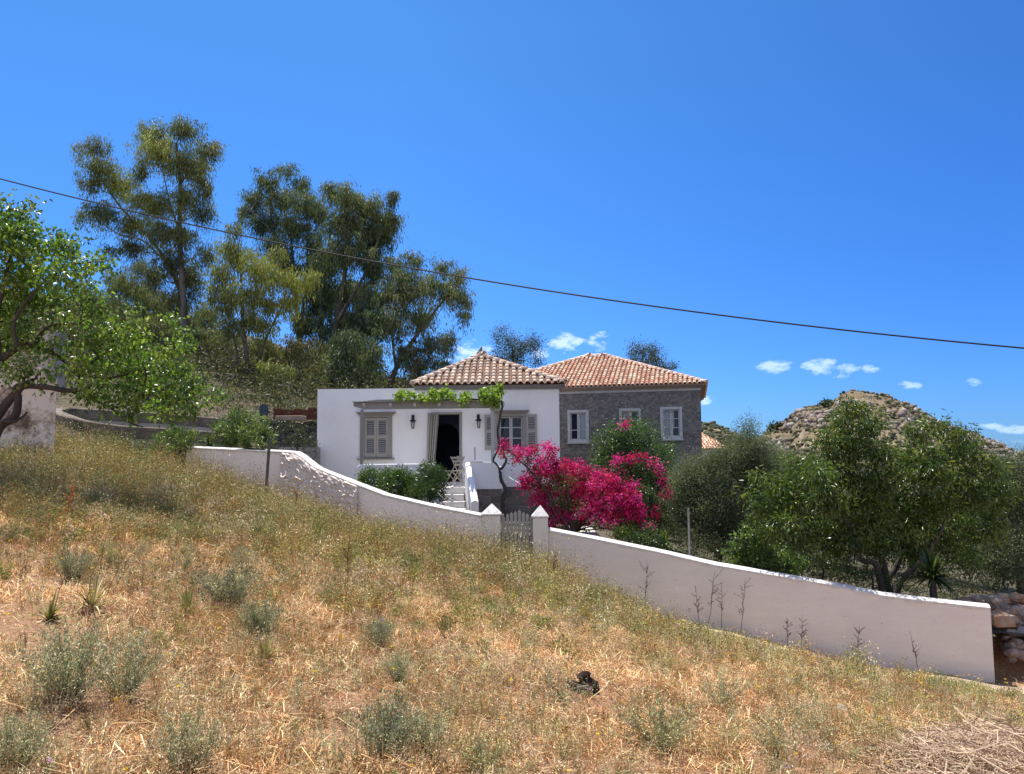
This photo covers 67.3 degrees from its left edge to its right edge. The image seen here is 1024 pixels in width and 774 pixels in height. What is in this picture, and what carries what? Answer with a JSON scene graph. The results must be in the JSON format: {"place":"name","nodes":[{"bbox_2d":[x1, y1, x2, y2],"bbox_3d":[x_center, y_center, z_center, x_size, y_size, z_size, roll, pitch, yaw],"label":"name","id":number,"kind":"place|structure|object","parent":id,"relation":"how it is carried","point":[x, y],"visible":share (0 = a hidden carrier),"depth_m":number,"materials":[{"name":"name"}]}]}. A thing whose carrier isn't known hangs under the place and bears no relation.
{"place":"outdoors","nodes":[
{"label":"outdoors","id":0,"kind":"place"},
{"bbox_2d":[0,452,1023,773],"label":"field","id":1,"kind":"structure","parent":0,"point":[34,628],"depth_m":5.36,"materials":[{"name":"beige plant"}]},
{"bbox_2d":[2,662,59,710],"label":"silver shrub","id":2,"kind":"object","parent":1,"relation":"on","point":[31,703],"visible":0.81,"depth_m":3.87,"materials":[{"name":"green plant"}]},
{"bbox_2d":[0,331,66,462],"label":"ruined wall","id":3,"kind":"structure","parent":1,"relation":"on","point":[41,411],"depth_m":15.02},
{"bbox_2d":[0,704,69,771],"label":"silver shrub","id":4,"kind":"object","parent":1,"relation":"on","point":[16,745],"visible":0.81,"depth_m":3.23,"materials":[{"name":"green plant"}]},
{"bbox_2d":[18,586,76,621],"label":"asphodel tuft","id":5,"kind":"object","parent":1,"relation":"on","point":[48,615],"visible":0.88,"depth_m":5.75,"materials":[{"name":"green plant"}]},
{"bbox_2d":[24,717,77,772],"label":"silver shrub","id":6,"kind":"object","parent":1,"relation":"on","point":[57,761],"visible":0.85,"depth_m":3.27,"materials":[{"name":"green plant"}]},
{"bbox_2d":[0,613,135,706],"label":"silver shrub","id":7,"kind":"object","parent":1,"relation":"on","point":[68,672],"visible":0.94,"depth_m":4.02,"materials":[{"name":"green plant"}]},
{"bbox_2d":[51,546,97,581],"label":"silver shrub","id":8,"kind":"object","parent":1,"relation":"on","point":[69,567],"visible":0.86,"depth_m":7.36,"materials":[{"name":"green plant"}]},
{"bbox_2d":[55,563,136,612],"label":"asphodel tuft","id":9,"kind":"object","parent":1,"relation":"on","point":[91,599],"visible":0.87,"depth_m":6.18,"materials":[{"name":"green plant"}]},
{"bbox_2d":[0,188,231,439],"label":"mulberry tree","id":10,"kind":"object","parent":1,"relation":"on","point":[22,251],"visible":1,"depth_m":12.84,"materials":[{"name":"green plant"}]},
{"bbox_2d":[74,621,183,696],"bbox_3d":[-2.188,1.537,4.326,0.625,0.412,0.601,0,-5,-9],"label":"silver shrub","id":11,"kind":"object","parent":1,"relation":"on","point":[130,680],"visible":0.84,"depth_m":4.31,"materials":[{"name":"green plant"}]},
{"bbox_2d":[159,543,203,568],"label":"silver shrub","id":12,"kind":"object","parent":1,"relation":"on","point":[186,560],"visible":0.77,"depth_m":8.61,"materials":[{"name":"green plant"}]},
{"bbox_2d":[144,705,238,773],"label":"silver shrub","id":13,"kind":"object","parent":1,"relation":"on","point":[194,737],"visible":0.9,"depth_m":3.44,"materials":[{"name":"green plant"}]},
{"bbox_2d":[167,581,219,616],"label":"asphodel tuft","id":14,"kind":"object","parent":1,"relation":"on","point":[186,598],"visible":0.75,"depth_m":6.46,"materials":[{"name":"green plant"}]},
{"bbox_2d":[188,557,272,613],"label":"silver shrub","id":15,"kind":"object","parent":1,"relation":"on","point":[231,589],"visible":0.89,"depth_m":6.91,"materials":[{"name":"green plant"}]},
{"bbox_2d":[232,593,292,636],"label":"silver shrub","id":16,"kind":"object","parent":1,"relation":"on","point":[266,616],"visible":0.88,"depth_m":6.14,"materials":[{"name":"green plant"}]},
{"bbox_2d":[308,709,362,767],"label":"silver shrub","id":17,"kind":"object","parent":1,"relation":"on","point":[335,741],"visible":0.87,"depth_m":3.67,"materials":[{"name":"green plant"}]},
{"bbox_2d":[358,613,396,645],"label":"silver shrub","id":18,"kind":"object","parent":1,"relation":"on","point":[377,630],"visible":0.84,"depth_m":6.23,"materials":[{"name":"green plant"}]},
{"bbox_2d":[334,685,430,758],"bbox_3d":[-0.655,1.712,3.890,0.488,0.361,0.449,0,-5,-4],"label":"silver shrub","id":19,"kind":"object","parent":1,"relation":"on","point":[391,725],"visible":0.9,"depth_m":3.88,"materials":[{"name":"green plant"}]},
{"bbox_2d":[376,649,418,680],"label":"silver shrub","id":20,"kind":"object","parent":1,"relation":"on","point":[395,664],"visible":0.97,"depth_m":5.43,"materials":[{"name":"green plant"}]},
{"bbox_2d":[397,705,460,756],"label":"silver shrub","id":21,"kind":"object","parent":1,"relation":"on","point":[437,729],"visible":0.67,"depth_m":3.96,"materials":[{"name":"green plant"}]},
{"bbox_2d":[443,725,518,769],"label":"silver shrub","id":22,"kind":"object","parent":1,"relation":"on","point":[498,752],"visible":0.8,"depth_m":3.87,"materials":[{"name":"green plant"}]},
{"bbox_2d":[0,407,1023,724],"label":"tall weeds","id":23,"kind":"object","parent":1,"relation":"on","point":[228,519],"visible":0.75,"depth_m":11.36,"materials":[{"name":"beige plant"}]},
{"bbox_2d":[0,478,1023,773],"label":"weed stems","id":24,"kind":"object","parent":1,"relation":"on","point":[162,684],"visible":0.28,"depth_m":5.29,"materials":[{"name":"beige plant"}]},
{"bbox_2d":[4,485,1022,771],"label":"wild flowers","id":25,"kind":"object","parent":1,"relation":"on","point":[496,645],"visible":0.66,"depth_m":6.16,"materials":[{"name":"yellow plant"}]},
{"bbox_2d":[567,671,599,693],"bbox_3d":[0.544,2.276,5.903,0.257,0.188,0.109,-1,-5,0],"label":"burnt chunk","id":26,"kind":"object","parent":1,"relation":"on","point":[586,682],"visible":0.75,"depth_m":5.88,"materials":[{"name":"brown wood"}]},
{"bbox_2d":[274,577,1023,773],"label":"grey green weeds","id":27,"kind":"object","parent":1,"relation":"on","point":[660,661],"visible":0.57,"depth_m":6.12,"materials":[{"name":"green plant"}]},
{"bbox_2d":[606,689,715,752],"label":"silver shrub","id":28,"kind":"object","parent":1,"relation":"on","point":[669,732],"visible":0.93,"depth_m":4.88,"materials":[{"name":"green plant"}]},
{"bbox_2d":[690,664,753,710],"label":"silver shrub","id":29,"kind":"object","parent":1,"relation":"on","point":[719,692],"visible":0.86,"depth_m":5.98,"materials":[{"name":"green plant"}]},
{"bbox_2d":[738,707,816,757],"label":"silver shrub","id":30,"kind":"object","parent":1,"relation":"on","point":[776,742],"visible":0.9,"depth_m":5.01,"materials":[{"name":"green plant"}]},
{"bbox_2d":[859,703,1023,773],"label":"brush pile","id":31,"kind":"object","parent":1,"relation":"on","point":[980,744],"visible":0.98,"depth_m":4.61,"materials":[{"name":"beige plant"}]},
{"bbox_2d":[0,288,1023,636],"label":"garden ground","id":32,"kind":"structure","parent":0,"point":[62,400],"depth_m":26.97,"materials":[{"name":"soil"}]},
{"bbox_2d":[83,429,152,454],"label":"shrub","id":33,"kind":"object","parent":32,"relation":"on","point":[135,446],"visible":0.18,"depth_m":18.20,"materials":[{"name":"green plant"}]},
{"bbox_2d":[55,408,234,472],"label":"hairpin wall","id":34,"kind":"structure","parent":32,"relation":"on","point":[149,430],"depth_m":20.78,"materials":[{"name":"concrete"}]},
{"bbox_2d":[68,110,230,356],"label":"eucalyptus tree","id":35,"kind":"object","parent":32,"relation":"on","point":[178,234],"visible":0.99,"depth_m":44.76,"materials":[{"name":"green plant"}]},
{"bbox_2d":[56,258,252,345],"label":"eucalyptus tree","id":36,"kind":"object","parent":32,"relation":"on","point":[127,290],"visible":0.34,"depth_m":58.02,"materials":[{"name":"green plant"}]},
{"bbox_2d":[96,305,234,360],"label":"eucalyptus tree","id":37,"kind":"object","parent":32,"relation":"on","point":[201,337],"visible":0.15,"depth_m":45.01,"materials":[{"name":"green plant"}]},
{"bbox_2d":[145,419,212,462],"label":"oleander shrub","id":38,"kind":"object","parent":32,"relation":"on","point":[180,433],"visible":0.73,"depth_m":18.58,"materials":[{"name":"green plant"}]},
{"bbox_2d":[207,405,278,449],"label":"oleander shrub","id":39,"kind":"object","parent":32,"relation":"on","point":[237,426],"visible":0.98,"depth_m":19.23,"materials":[{"name":"green plant"}]},
{"bbox_2d":[192,218,323,377],"bbox_3d":[-12.827,-3.917,38.755,5.843,9.168,4.182,2,-6,-32],"label":"eucalyptus tree","id":40,"kind":"object","parent":32,"relation":"on","point":[258,271],"visible":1,"depth_m":38.35,"materials":[{"name":"green plant"}]},
{"bbox_2d":[226,419,316,439],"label":"terrace wall","id":41,"kind":"structure","parent":32,"relation":"on","point":[311,430],"depth_m":26.39,"materials":[{"name":"stone"}]},
{"bbox_2d":[273,408,316,419],"bbox_3d":[-7.441,0.942,26.750,1.707,0.412,0.050,-1,-5,0],"label":"rusty fence","id":42,"kind":"object","parent":41,"relation":"on","point":[294,412],"visible":0.68,"depth_m":26.74,"materials":[{"name":"brown metal"}]},
{"bbox_2d":[252,356,300,398],"bbox_3d":[-10.442,-0.148,34.364,2.456,2.460,1.602,-1,-5,0],"label":"eucalyptus tree","id":43,"kind":"object","parent":32,"relation":"on","point":[285,369],"visible":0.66,"depth_m":34.11,"materials":[{"name":"green plant"}]},
{"bbox_2d":[234,332,332,386],"bbox_3d":[-11.241,-0.565,39.531,5.522,4.837,3.364,-2,-5,11],"label":"eucalyptus tree","id":44,"kind":"object","parent":32,"relation":"on","point":[306,347],"visible":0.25,"depth_m":39.54,"materials":[{"name":"green plant"}]},
{"bbox_2d":[234,162,340,357],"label":"eucalyptus tree","id":45,"kind":"object","parent":32,"relation":"on","point":[286,200],"visible":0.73,"depth_m":47.63,"materials":[{"name":"green plant"}]},
{"bbox_2d":[265,434,316,448],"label":"terrace wall","id":46,"kind":"structure","parent":32,"relation":"on","point":[283,437],"depth_m":24.44,"materials":[{"name":"stone"}]},
{"bbox_2d":[271,446,319,464],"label":"block wall","id":47,"kind":"structure","parent":32,"relation":"on","point":[314,455],"depth_m":23.45,"materials":[{"name":"grey concrete"}]},
{"bbox_2d":[272,416,320,450],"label":"shrub","id":48,"kind":"object","parent":32,"relation":"on","point":[300,439],"visible":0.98,"depth_m":22.48,"materials":[{"name":"green plant"}]},
{"bbox_2d":[270,351,333,397],"bbox_3d":[-9.924,0.049,37.128,4.656,3.690,3.106,-1,-5,0],"label":"eucalyptus tree","id":49,"kind":"object","parent":32,"relation":"on","point":[310,364],"visible":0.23,"depth_m":36.58,"materials":[{"name":"green plant"}]},
{"bbox_2d":[186,446,481,550],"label":"garden wall","id":50,"kind":"structure","parent":32,"relation":"on","point":[290,465],"depth_m":17.22,"materials":[{"name":"paint"}]},
{"bbox_2d":[285,176,408,376],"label":"eucalyptus tree","id":51,"kind":"object","parent":32,"relation":"on","point":[375,235],"visible":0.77,"depth_m":43.31,"materials":[{"name":"green plant"}]},
{"bbox_2d":[302,324,396,397],"bbox_3d":[-7.753,-0.735,36.545,4.235,4.516,3.888,2,-6,-27],"label":"eucalyptus tree","id":52,"kind":"object","parent":32,"relation":"on","point":[345,349],"visible":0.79,"depth_m":36.03,"materials":[{"name":"green plant"}]},
{"bbox_2d":[0,291,720,535],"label":"hillside scrub","id":53,"kind":"object","parent":32,"relation":"on","point":[223,366],"visible":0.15,"depth_m":33.91,"materials":[{"name":"green plant"}]},
{"bbox_2d":[354,462,421,498],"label":"shrub","id":54,"kind":"object","parent":32,"relation":"on","point":[385,478],"visible":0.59,"depth_m":19.27,"materials":[{"name":"green plant"}]},
{"bbox_2d":[353,247,476,387],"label":"eucalyptus tree","id":55,"kind":"object","parent":32,"relation":"on","point":[402,291],"visible":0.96,"depth_m":41.04,"materials":[{"name":"green plant"}]},
{"bbox_2d":[401,458,452,505],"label":"oleander shrub","id":56,"kind":"object","parent":32,"relation":"on","point":[428,484],"visible":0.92,"depth_m":18.86,"materials":[{"name":"green plant"}]},
{"bbox_2d":[356,461,503,512],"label":"terrace","id":57,"kind":"structure","parent":32,"relation":"on","point":[481,491],"depth_m":21.15,"materials":[{"name":"paint"}]},
{"bbox_2d":[353,399,493,463],"bbox_3d":[-2.447,1.591,22.564,3.909,2.622,2.771,-1,-5,0],"label":"pergola","id":58,"kind":"object","parent":57,"relation":"on","point":[383,404],"visible":0.72,"depth_m":21.33,"materials":[{"name":"grey wood"}]},
{"bbox_2d":[317,346,567,537],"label":"white house","id":59,"kind":"structure","parent":32,"relation":"on","point":[530,410],"depth_m":23.99,"materials":[{"name":"paint"}]},
{"bbox_2d":[356,412,395,459],"bbox_3d":[-4.228,1.520,23.937,1.231,1.484,0.290,-1,-5,0],"label":"window frame","id":60,"kind":"structure","parent":59,"relation":"in","point":[366,414],"depth_m":23.91,"materials":[{"name":"grey wood"}]},
{"bbox_2d":[426,413,438,463],"bbox_3d":[-2.089,1.820,23.811,1.159,2.052,0.156,-1,-5,0],"label":"curtain","id":61,"kind":"object","parent":59,"relation":"hanging from","point":[432,426],"depth_m":23.82,"materials":[{"name":"fabric"}]},
{"bbox_2d":[494,410,528,450],"bbox_3d":[-0.032,1.349,23.953,1.151,1.248,0.300,-1,-5,0],"label":"window frame","id":62,"kind":"structure","parent":59,"relation":"in","point":[511,428],"depth_m":24.05,"materials":[{"name":"grey wood"}]},
{"bbox_2d":[392,381,506,519],"bbox_3d":[-1.713,1.740,21.099,3.172,3.804,0.888,-1,-5,0],"label":"grape vine","id":63,"kind":"object","parent":32,"relation":"on","point":[493,401],"visible":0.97,"depth_m":21.13,"materials":[{"name":"green plant"}]},
{"bbox_2d":[481,504,500,552],"bbox_3d":[-0.421,3.309,15.910,0.413,1.788,0.413,-1,-5,0],"label":"gate post","id":64,"kind":"object","parent":32,"relation":"on","point":[494,513],"visible":0.5,"depth_m":15.77,"materials":[{"name":"white paint"}]},
{"bbox_2d":[501,510,532,560],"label":"picket gate","id":65,"kind":"structure","parent":64,"relation":"attached to","point":[519,524],"depth_m":15.86,"materials":[{"name":"grey paint"}]},
{"bbox_2d":[486,320,549,367],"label":"distant tree","id":66,"kind":"object","parent":32,"relation":"on","point":[520,350],"visible":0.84,"depth_m":52.24,"materials":[{"name":"green plant"}]},
{"bbox_2d":[531,505,548,569],"bbox_3d":[0.585,3.335,15.823,0.346,1.800,0.346,-1,-5,0],"label":"gate post","id":67,"kind":"object","parent":32,"relation":"on","point":[540,516],"visible":0.56,"depth_m":15.71,"materials":[{"name":"white paint"}]},
{"bbox_2d":[96,386,1021,627],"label":"garden undergrowth","id":68,"kind":"object","parent":32,"relation":"on","point":[945,597],"visible":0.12,"depth_m":24.06,"materials":[{"name":"green plant"}]},
{"bbox_2d":[496,411,672,535],"bbox_3d":[1.655,2.127,17.700,4.042,3.097,2.323,-1,-5,0],"label":"bougainvillea","id":69,"kind":"object","parent":32,"relation":"on","point":[575,493],"visible":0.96,"depth_m":17.41,"materials":[{"name":"pink plant"}]},
{"bbox_2d":[509,352,708,539],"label":"stone house","id":70,"kind":"structure","parent":32,"relation":"on","point":[606,383],"depth_m":31.93,"materials":[{"name":"stone"}]},
{"bbox_2d":[567,410,589,443],"bbox_3d":[2.778,1.667,32.168,0.975,1.405,0.250,-2,-5,13],"label":"window frame","id":71,"kind":"structure","parent":70,"relation":"in","point":[577,420],"depth_m":32.20,"materials":[{"name":"white wood"}]},
{"bbox_2d":[619,408,640,441],"bbox_3d":[4.877,1.576,31.672,0.970,1.385,0.250,-2,-5,13],"label":"window frame","id":72,"kind":"structure","parent":70,"relation":"in","point":[625,410],"depth_m":31.72,"materials":[{"name":"white wood"}]},
{"bbox_2d":[660,407,683,440],"bbox_3d":[6.489,1.492,31.292,0.949,1.370,0.250,-2,-5,13],"label":"window frame","id":73,"kind":"structure","parent":70,"relation":"in","point":[672,416],"depth_m":31.33,"materials":[{"name":"white wood"}]},
{"bbox_2d":[609,516,644,544],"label":"shrub","id":74,"kind":"object","parent":32,"relation":"on","point":[624,531],"visible":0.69,"depth_m":16.67,"materials":[{"name":"green plant"}]},
{"bbox_2d":[578,407,684,523],"bbox_3d":[4.080,2.753,25.616,3.764,4.439,3.346,-1,-5,0],"label":"citrus tree","id":75,"kind":"object","parent":32,"relation":"on","point":[626,446],"visible":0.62,"depth_m":25.28,"materials":[{"name":"green plant"}]},
{"bbox_2d":[623,334,669,366],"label":"distant tree","id":76,"kind":"object","parent":32,"relation":"on","point":[651,359],"visible":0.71,"depth_m":50.29,"materials":[{"name":"green plant"}]},
{"bbox_2d":[629,519,670,549],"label":"shrub","id":77,"kind":"object","parent":32,"relation":"on","point":[644,535],"visible":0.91,"depth_m":16.18,"materials":[{"name":"green plant"}]},
{"bbox_2d":[631,481,680,535],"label":"shrub","id":78,"kind":"object","parent":32,"relation":"on","point":[649,494],"visible":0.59,"depth_m":19.22,"materials":[{"name":"green plant"}]},
{"bbox_2d":[651,409,799,561],"bbox_3d":[5.368,2.474,18.802,3.985,4.174,2.704,-1,-5,0],"label":"olive tree","id":79,"kind":"object","parent":32,"relation":"on","point":[719,472],"visible":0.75,"depth_m":18.60,"materials":[{"name":"green plant"}]},
{"bbox_2d":[654,516,866,587],"bbox_3d":[5.497,3.719,17.293,4.821,1.741,1.456,-1,-5,0],"label":"shrub","id":80,"kind":"object","parent":32,"relation":"on","point":[714,540],"visible":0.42,"depth_m":17.31,"materials":[{"name":"green plant"}]},
{"bbox_2d":[717,520,815,575],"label":"shrub","id":81,"kind":"object","parent":32,"relation":"on","point":[747,552],"visible":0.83,"depth_m":15.42,"materials":[{"name":"green plant"}]},
{"bbox_2d":[548,527,994,682],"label":"garden wall","id":82,"kind":"structure","parent":32,"relation":"on","point":[951,636],"depth_m":13.82,"materials":[{"name":"white paint"}]},
{"bbox_2d":[738,456,822,569],"bbox_3d":[6.241,3.039,18.233,2.232,2.796,2.045,-1,-5,0],"label":"shrub","id":83,"kind":"object","parent":32,"relation":"on","point":[782,544],"visible":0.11,"depth_m":18.10,"materials":[{"name":"green plant"}]},
{"bbox_2d":[759,424,829,489],"bbox_3d":[9.578,3.180,26.704,4.014,3.814,3.562,-4,-6,37],"label":"olive tree","id":84,"kind":"object","parent":32,"relation":"on","point":[783,454],"visible":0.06,"depth_m":26.39,"materials":[{"name":"green plant"}]},
{"bbox_2d":[784,540,846,579],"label":"shrub","id":85,"kind":"object","parent":32,"relation":"on","point":[825,562],"visible":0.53,"depth_m":15.69,"materials":[{"name":"green plant"}]},
{"bbox_2d":[674,464,983,574],"bbox_3d":[10.457,4.100,23.765,10.936,4.385,4.580,-1,-5,0],"label":"thicket","id":86,"kind":"object","parent":32,"relation":"on","point":[895,551],"visible":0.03,"depth_m":23.62,"materials":[{"name":"green plant"}]},
{"bbox_2d":[670,534,1009,599],"bbox_3d":[7.139,4.055,16.831,7.692,1.818,1.998,-1,-5,0],"label":"thicket","id":87,"kind":"object","parent":32,"relation":"on","point":[962,589],"visible":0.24,"depth_m":16.68,"materials":[{"name":"green plant"}]},
{"bbox_2d":[833,559,909,592],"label":"shrub","id":88,"kind":"object","parent":32,"relation":"on","point":[847,569],"visible":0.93,"depth_m":14.32,"materials":[{"name":"green plant"}]},
{"bbox_2d":[733,394,1023,593],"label":"peach tree","id":89,"kind":"object","parent":32,"relation":"on","point":[924,471],"visible":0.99,"depth_m":14.59,"materials":[{"name":"green plant"}]},
{"bbox_2d":[899,543,971,600],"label":"yucca","id":90,"kind":"object","parent":32,"relation":"on","point":[930,567],"visible":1,"depth_m":13.59,"materials":[{"name":"green plant"}]},
{"bbox_2d":[940,440,1023,593],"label":"thicket","id":91,"kind":"object","parent":32,"relation":"on","point":[963,571],"visible":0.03,"depth_m":18.85,"materials":[{"name":"green plant"}]},
{"bbox_2d":[956,592,1023,682],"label":"rubble wall","id":92,"kind":"structure","parent":32,"relation":"on","point":[1008,649],"depth_m":13.83,"materials":[{"name":"stone"}]},
{"bbox_2d":[958,431,1023,596],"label":"olive tree","id":93,"kind":"object","parent":32,"relation":"on","point":[1014,547],"visible":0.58,"depth_m":16.58,"materials":[{"name":"green plant"}]},
{"bbox_2d":[0,178,1023,348],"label":"overhead cable","id":94,"kind":"object","parent":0,"point":[531,287],"visible":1,"depth_m":15.15,"materials":[{"name":"black plastic"}]},
{"bbox_2d":[0,0,1023,450],"label":"sky","id":95,"kind":"structure","parent":0,"point":[857,165],"materials":[{"name":"blue"}]},
{"bbox_2d":[738,391,989,529],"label":"rocky hill","id":96,"kind":"structure","parent":0,"point":[855,394],"depth_m":211.33,"materials":[{"name":"stone"}]},
{"bbox_2d":[711,399,1023,522],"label":"hill boulders","id":97,"kind":"object","parent":96,"relation":"on","point":[810,418],"visible":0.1,"depth_m":216.99,"materials":[{"name":"beige stone"}]},
{"bbox_2d":[753,389,1019,529],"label":"hill shrubs","id":98,"kind":"object","parent":96,"relation":"on","point":[889,402],"visible":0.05,"depth_m":208.96,"materials":[{"name":"green plant"}]},
{"bbox_2d":[706,628,1023,691],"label":"footpath","id":99,"kind":"structure","parent":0,"point":[968,680],"depth_m":12.47,"materials":[{"name":"beige soil"}]},
{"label":"far hill","id":100,"kind":"structure","parent":0,"visible":0},
{"bbox_2d":[701,421,739,444],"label":"hill shrubs","id":101,"kind":"object","parent":100,"relation":"on","point":[708,426],"visible":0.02,"depth_m":307.77,"materials":[{"name":"green plant"}]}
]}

